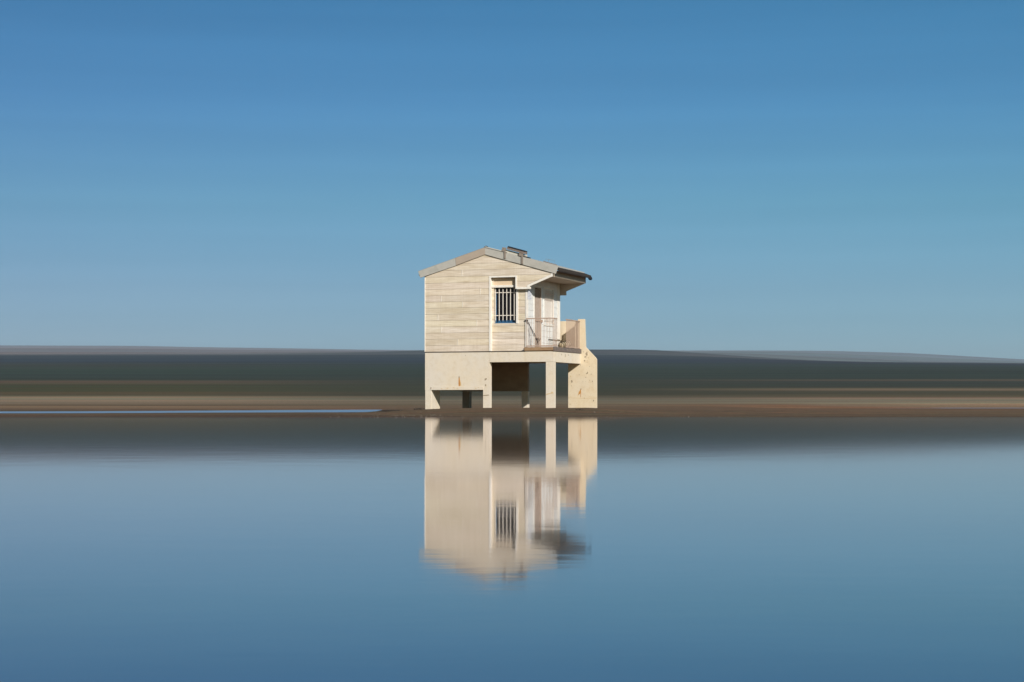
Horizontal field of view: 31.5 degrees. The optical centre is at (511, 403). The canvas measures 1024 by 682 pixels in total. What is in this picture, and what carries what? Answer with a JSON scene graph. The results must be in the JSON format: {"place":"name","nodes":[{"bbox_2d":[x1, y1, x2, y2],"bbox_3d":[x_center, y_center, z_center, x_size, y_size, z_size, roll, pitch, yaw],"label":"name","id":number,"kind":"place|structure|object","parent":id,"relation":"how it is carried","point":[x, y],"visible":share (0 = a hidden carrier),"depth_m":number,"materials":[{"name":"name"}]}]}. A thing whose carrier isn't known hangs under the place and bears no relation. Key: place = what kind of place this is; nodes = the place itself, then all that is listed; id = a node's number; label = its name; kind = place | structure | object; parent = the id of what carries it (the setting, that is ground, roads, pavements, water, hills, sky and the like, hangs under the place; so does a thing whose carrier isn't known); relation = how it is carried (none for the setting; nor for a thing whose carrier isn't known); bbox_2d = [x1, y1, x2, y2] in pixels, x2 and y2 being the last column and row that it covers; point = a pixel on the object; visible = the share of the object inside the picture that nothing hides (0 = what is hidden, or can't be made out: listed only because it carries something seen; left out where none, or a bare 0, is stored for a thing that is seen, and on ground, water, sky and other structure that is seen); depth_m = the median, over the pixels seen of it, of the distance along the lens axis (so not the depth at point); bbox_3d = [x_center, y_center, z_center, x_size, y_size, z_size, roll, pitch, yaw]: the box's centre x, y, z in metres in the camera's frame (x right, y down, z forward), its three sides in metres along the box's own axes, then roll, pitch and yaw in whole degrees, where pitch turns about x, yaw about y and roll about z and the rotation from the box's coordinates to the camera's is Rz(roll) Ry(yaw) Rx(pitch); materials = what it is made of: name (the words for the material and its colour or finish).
{"place":"outdoors","nodes":[
{"label":"outdoors","id":0,"kind":"place"},
{"bbox_2d":[0,410,379,412],"bbox_3d":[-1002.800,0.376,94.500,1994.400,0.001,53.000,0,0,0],"label":"tidal pool","id":1,"kind":"structure","parent":0,"point":[228,411],"depth_m":89.39,"materials":[{"name":"liquid"}]},
{"bbox_2d":[0,352,979,362],"bbox_3d":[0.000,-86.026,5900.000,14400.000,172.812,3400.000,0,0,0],"label":"hills","id":2,"kind":"structure","parent":0,"point":[807,357],"depth_m":5757.99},
{"bbox_2d":[0,417,1023,681],"bbox_3d":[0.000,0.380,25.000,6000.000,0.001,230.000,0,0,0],"label":"water","id":3,"kind":"structure","parent":0,"point":[510,549],"depth_m":4.73,"materials":[{"name":"blue liquid"}]},
{"bbox_2d":[0,354,1023,416],"bbox_3d":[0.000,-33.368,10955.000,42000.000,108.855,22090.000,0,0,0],"label":"ground","id":4,"kind":"structure","parent":0,"point":[387,385],"depth_m":387.01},
{"bbox_2d":[418,246,596,408],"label":"stilt house","id":5,"kind":"structure","parent":4,"relation":"on","point":[490,326],"depth_m":69.28,"materials":[{"name":"beige paint"}]},
{"bbox_2d":[495,277,515,322],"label":"window","id":6,"kind":"structure","parent":5,"relation":"in","point":[502,295],"depth_m":69.03,"materials":[{"name":"blue paint"}]},
{"bbox_2d":[501,246,530,263],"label":"solar panel","id":7,"kind":"object","parent":5,"relation":"attached to","point":[521,253],"visible":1,"depth_m":68.46,"materials":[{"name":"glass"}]},
{"bbox_2d":[528,289,531,299],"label":"notice sign","id":8,"kind":"object","parent":5,"relation":"attached to","point":[529,294],"visible":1,"depth_m":68.74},
{"bbox_2d":[533,285,542,344],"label":"door","id":9,"kind":"structure","parent":5,"relation":"in","point":[537,329],"depth_m":69.73,"materials":[{"name":"white wood"}]},
{"bbox_2d":[543,287,553,326],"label":"window","id":10,"kind":"structure","parent":5,"relation":"in","point":[548,294],"depth_m":70.83,"materials":[{"name":"white paint"}]},
{"bbox_2d":[330,408,723,416],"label":"pebbles","id":11,"kind":"object","parent":4,"relation":"on","point":[505,415],"visible":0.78,"depth_m":54.29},
{"bbox_2d":[0,348,1023,362],"bbox_3d":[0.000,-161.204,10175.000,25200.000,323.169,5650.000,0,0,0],"label":"hills","id":12,"kind":"structure","parent":0,"point":[883,357],"depth_m":10039.77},
{"bbox_2d":[0,345,1023,361],"bbox_3d":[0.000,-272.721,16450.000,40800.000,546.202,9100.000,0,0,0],"label":"hills","id":13,"kind":"structure","parent":0,"point":[826,352],"depth_m":16324.40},
{"bbox_2d":[0,350,1023,363],"bbox_3d":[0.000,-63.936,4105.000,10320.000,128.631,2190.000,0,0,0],"label":"hills","id":14,"kind":"structure","parent":0,"point":[632,352],"depth_m":4129.21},
{"bbox_2d":[0,0,1023,358],"label":"sky","id":15,"kind":"structure","parent":0,"point":[773,175],"materials":[{"name":"blue"}]},
{"bbox_2d":[558,340,570,347],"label":"bound roll","id":16,"kind":"object","parent":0,"point":[563,344],"visible":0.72,"depth_m":70.47,"materials":[{"name":"fabric"}]}
]}

